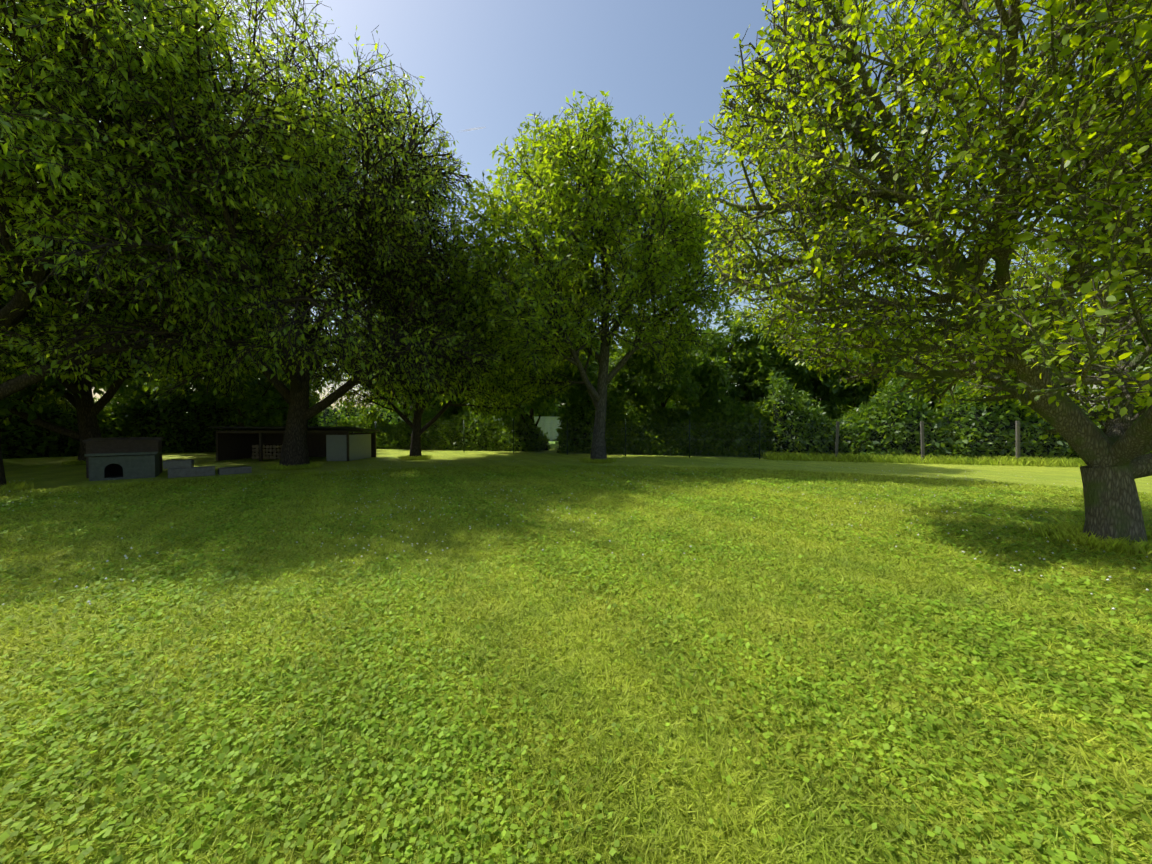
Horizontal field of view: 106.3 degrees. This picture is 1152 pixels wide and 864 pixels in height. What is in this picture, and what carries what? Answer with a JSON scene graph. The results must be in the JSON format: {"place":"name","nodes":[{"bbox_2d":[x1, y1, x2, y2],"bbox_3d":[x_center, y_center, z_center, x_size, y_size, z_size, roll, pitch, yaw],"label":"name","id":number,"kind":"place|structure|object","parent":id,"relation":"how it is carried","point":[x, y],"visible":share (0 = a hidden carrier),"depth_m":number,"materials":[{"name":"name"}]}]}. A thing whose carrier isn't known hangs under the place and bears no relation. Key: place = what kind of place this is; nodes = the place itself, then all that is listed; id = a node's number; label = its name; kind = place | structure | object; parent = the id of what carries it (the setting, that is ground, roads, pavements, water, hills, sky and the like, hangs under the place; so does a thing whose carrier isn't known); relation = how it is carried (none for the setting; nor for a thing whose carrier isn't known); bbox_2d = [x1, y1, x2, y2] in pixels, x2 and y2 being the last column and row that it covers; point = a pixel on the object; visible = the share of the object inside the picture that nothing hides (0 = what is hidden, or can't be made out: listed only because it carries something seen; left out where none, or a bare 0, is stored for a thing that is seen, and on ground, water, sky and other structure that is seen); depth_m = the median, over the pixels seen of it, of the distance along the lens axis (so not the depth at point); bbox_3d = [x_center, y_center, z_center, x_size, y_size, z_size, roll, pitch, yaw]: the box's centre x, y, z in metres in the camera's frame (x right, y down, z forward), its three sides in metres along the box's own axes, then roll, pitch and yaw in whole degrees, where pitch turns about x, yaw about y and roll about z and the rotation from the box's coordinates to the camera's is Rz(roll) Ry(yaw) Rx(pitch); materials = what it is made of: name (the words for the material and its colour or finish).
{"place":"outdoors","nodes":[
{"label":"outdoors","id":0,"kind":"place"},
{"bbox_2d":[0,281,49,395],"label":"cherry tree","id":1,"kind":"object","parent":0,"point":[7,360],"depth_m":13.43,"materials":[{"name":"green plant"}]},
{"bbox_2d":[94,355,200,404],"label":"tree","id":2,"kind":"object","parent":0,"point":[113,400],"depth_m":24.16,"materials":[{"name":"green plant"}]},
{"bbox_2d":[459,126,484,130],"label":"cloud","id":3,"kind":"structure","parent":0,"point":[470,129],"depth_m":4183.41,"materials":[{"name":"white"}]},
{"bbox_2d":[0,441,1151,863],"bbox_3d":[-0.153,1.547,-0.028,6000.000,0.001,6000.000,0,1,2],"label":"lawn ground","id":4,"kind":"structure","parent":0,"point":[46,473],"depth_m":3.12,"materials":[{"name":"green plant"}]},
{"bbox_2d":[0,280,141,434],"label":"tree","id":5,"kind":"object","parent":4,"relation":"on","point":[32,416],"depth_m":16.09,"materials":[{"name":"green plant"}]},
{"bbox_2d":[84,452,161,480],"bbox_3d":[-13.050,0.956,12.532,1.420,0.744,1.072,-1,1,-38],"label":"dog kennel","id":6,"kind":"object","parent":4,"relation":"on","point":[117,466],"visible":0.98,"depth_m":12.28,"materials":[{"name":"paint"}]},
{"bbox_2d":[82,437,164,477],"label":"roof","id":7,"kind":"structure","parent":4,"relation":"on","point":[121,444],"depth_m":12.86,"materials":[{"name":"grey wood"}]},
{"bbox_2d":[0,193,298,461],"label":"cherry tree","id":8,"kind":"object","parent":4,"relation":"on","point":[88,410],"depth_m":16.71,"materials":[{"name":"green plant"}]},
{"bbox_2d":[0,371,321,458],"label":"hedge","id":9,"kind":"object","parent":4,"relation":"on","point":[125,419],"depth_m":22.93,"materials":[{"name":"green plant"}]},
{"bbox_2d":[0,0,376,486],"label":"cherry tree","id":10,"kind":"object","parent":4,"relation":"on","point":[132,141],"depth_m":9.61,"materials":[{"name":"green plant"}]},
{"bbox_2d":[163,459,251,477],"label":"concrete blocks","id":11,"kind":"object","parent":4,"relation":"on","point":[180,468],"depth_m":12.80,"materials":[{"name":"grey concrete"}]},
{"bbox_2d":[136,310,338,430],"bbox_3d":[-18.415,-3.128,23.410,8.830,8.857,9.319,0,1,2],"label":"tree","id":12,"kind":"object","parent":4,"relation":"on","point":[249,395],"depth_m":21.71,"materials":[{"name":"green plant"}]},
{"bbox_2d":[0,0,514,465],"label":"cherry tree","id":13,"kind":"object","parent":4,"relation":"on","point":[294,449],"depth_m":12.04,"materials":[{"name":"green plant"}]},
{"bbox_2d":[251,444,281,458],"bbox_3d":[-13.593,0.877,19.504,1.462,0.649,0.900,0,1,2],"label":"firewood stack","id":14,"kind":"object","parent":4,"relation":"on","point":[271,451],"visible":0.58,"depth_m":19.06,"materials":[{"name":"brown wood"}]},
{"bbox_2d":[209,426,379,460],"bbox_3d":[-12.338,0.478,19.357,5.900,1.462,2.797,0,1,2],"label":"shed","id":15,"kind":"object","parent":4,"relation":"on","point":[336,443],"visible":0.77,"depth_m":18.93,"materials":[{"name":"brown wood"}]},
{"bbox_2d":[338,319,466,421],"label":"tree","id":16,"kind":"object","parent":4,"relation":"on","point":[447,411],"depth_m":29.25,"materials":[{"name":"green plant"}]},
{"bbox_2d":[284,209,550,458],"bbox_3d":[-6.583,-3.957,19.370,11.115,10.725,9.739,0,1,2],"label":"cherry tree","id":17,"kind":"object","parent":4,"relation":"on","point":[494,382],"depth_m":17.98,"materials":[{"name":"green plant"}]},
{"bbox_2d":[371,370,466,423],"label":"tree","id":18,"kind":"object","parent":4,"relation":"on","point":[388,412],"depth_m":43.85,"materials":[{"name":"green plant"}]},
{"bbox_2d":[334,408,550,451],"bbox_3d":[-8.741,-0.083,27.279,14.964,2.957,2.793,0,1,16],"label":"hedge","id":19,"kind":"object","parent":4,"relation":"on","point":[357,422],"depth_m":26.07,"materials":[{"name":"green plant"}]},
{"bbox_2d":[400,417,561,440],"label":"neighbour wall panels","id":20,"kind":"object","parent":4,"relation":"on","point":[544,423],"visible":0.12,"depth_m":40.04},
{"bbox_2d":[452,338,562,426],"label":"tree","id":21,"kind":"object","parent":4,"relation":"on","point":[549,403],"depth_m":31.54,"materials":[{"name":"green plant"}]},
{"bbox_2d":[464,331,596,430],"bbox_3d":[-2.589,-3.234,25.161,7.694,8.989,7.582,0,1,2],"label":"tree","id":22,"kind":"object","parent":4,"relation":"on","point":[540,405],"depth_m":23.90,"materials":[{"name":"green plant"}]},
{"bbox_2d":[522,332,618,416],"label":"tree","id":23,"kind":"object","parent":4,"relation":"on","point":[597,350],"depth_m":43.07,"materials":[{"name":"green plant"}]},
{"bbox_2d":[0,459,1151,863],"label":"lawn clover","id":24,"kind":"object","parent":4,"relation":"on","point":[1008,848],"depth_m":2.38,"materials":[{"name":"green plant"}]},
{"bbox_2d":[0,454,1151,558],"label":"lawn tufts","id":25,"kind":"object","parent":4,"relation":"on","point":[1070,532],"visible":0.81,"depth_m":5.79,"materials":[{"name":"green plant"}]},
{"bbox_2d":[70,395,1107,426],"bbox_3d":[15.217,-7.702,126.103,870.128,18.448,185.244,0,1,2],"label":"treeline","id":26,"kind":"object","parent":4,"relation":"on","point":[342,415],"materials":[{"name":"green plant"}]},
{"bbox_2d":[446,89,758,459],"bbox_3d":[1.226,-5.618,17.738,11.676,14.057,10.575,0,1,2],"label":"walnut tree","id":27,"kind":"object","parent":4,"relation":"on","point":[634,248],"depth_m":15.08,"materials":[{"name":"green plant"}]},
{"bbox_2d":[613,338,689,409],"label":"tree","id":28,"kind":"object","parent":4,"relation":"on","point":[671,406],"depth_m":42.62,"materials":[{"name":"green plant"}]},
{"bbox_2d":[596,309,732,408],"bbox_3d":[4.861,-2.834,24.208,7.472,8.236,8.652,0,1,2],"label":"tree","id":29,"kind":"object","parent":4,"relation":"on","point":[628,384],"depth_m":21.99,"materials":[{"name":"green plant"}]},
{"bbox_2d":[553,367,783,457],"bbox_3d":[4.808,-1.077,23.003,11.657,5.203,4.484,0,1,20],"label":"hedge","id":30,"kind":"object","parent":4,"relation":"on","point":[637,407],"depth_m":21.98,"materials":[{"name":"green plant"}]},
{"bbox_2d":[336,419,1019,460],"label":"fence posts","id":31,"kind":"object","parent":4,"relation":"on","point":[1017,435],"depth_m":18.18,"materials":[{"name":"metal"}]},
{"bbox_2d":[668,308,818,425],"bbox_3d":[8.985,-2.837,24.216,8.382,8.247,7.335,0,1,2],"label":"tree","id":32,"kind":"object","parent":4,"relation":"on","point":[770,359],"depth_m":22.65,"materials":[{"name":"green plant"}]},
{"bbox_2d":[360,424,1148,460],"bbox_3d":[2.028,0.372,21.202,65.597,1.492,0.001,0,1,18],"label":"chainlink fence","id":33,"kind":"object","parent":4,"relation":"on","point":[733,438],"visible":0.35,"depth_m":19.46,"materials":[{"name":"metal"}]},
{"bbox_2d":[394,423,1081,464],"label":"fence tension wires","id":34,"kind":"object","parent":33,"relation":"attached to","point":[605,438],"visible":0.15,"depth_m":23.26,"materials":[{"name":"metal"}]},
{"bbox_2d":[728,323,857,418],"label":"tree","id":35,"kind":"object","parent":4,"relation":"on","point":[827,392],"depth_m":22.44,"materials":[{"name":"green plant"}]},
{"bbox_2d":[810,320,950,415],"bbox_3d":[16.299,-2.488,24.003,6.859,7.549,7.708,0,1,2],"label":"tree","id":36,"kind":"object","parent":4,"relation":"on","point":[863,390],"depth_m":22.03,"materials":[{"name":"green plant"}]},
{"bbox_2d":[693,0,1151,548],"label":"apple tree","id":37,"kind":"object","parent":4,"relation":"on","point":[1115,458],"depth_m":5.02,"materials":[{"name":"green plant"}]},
{"bbox_2d":[760,450,1086,467],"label":"tall grass","id":38,"kind":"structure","parent":4,"relation":"on","point":[1037,461],"depth_m":17.06,"materials":[{"name":"green plant"}]},
{"bbox_2d":[765,367,1151,461],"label":"hedge","id":39,"kind":"object","parent":4,"relation":"on","point":[850,421],"depth_m":18.28,"materials":[{"name":"green plant"}]},
{"bbox_2d":[902,310,1106,414],"bbox_3d":[20.226,-2.569,20.944,7.961,7.825,7.696,0,1,2],"label":"tree","id":40,"kind":"object","parent":4,"relation":"on","point":[944,386],"depth_m":20.17,"materials":[{"name":"green plant"}]},
{"bbox_2d":[1080,296,1151,410],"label":"tree","id":41,"kind":"object","parent":4,"relation":"on","point":[1133,355],"depth_m":17.57,"materials":[{"name":"green plant"}]},
{"bbox_2d":[2,0,1150,409],"label":"sky","id":42,"kind":"structure","parent":0,"point":[491,64],"materials":[{"name":"blue"}]}
]}

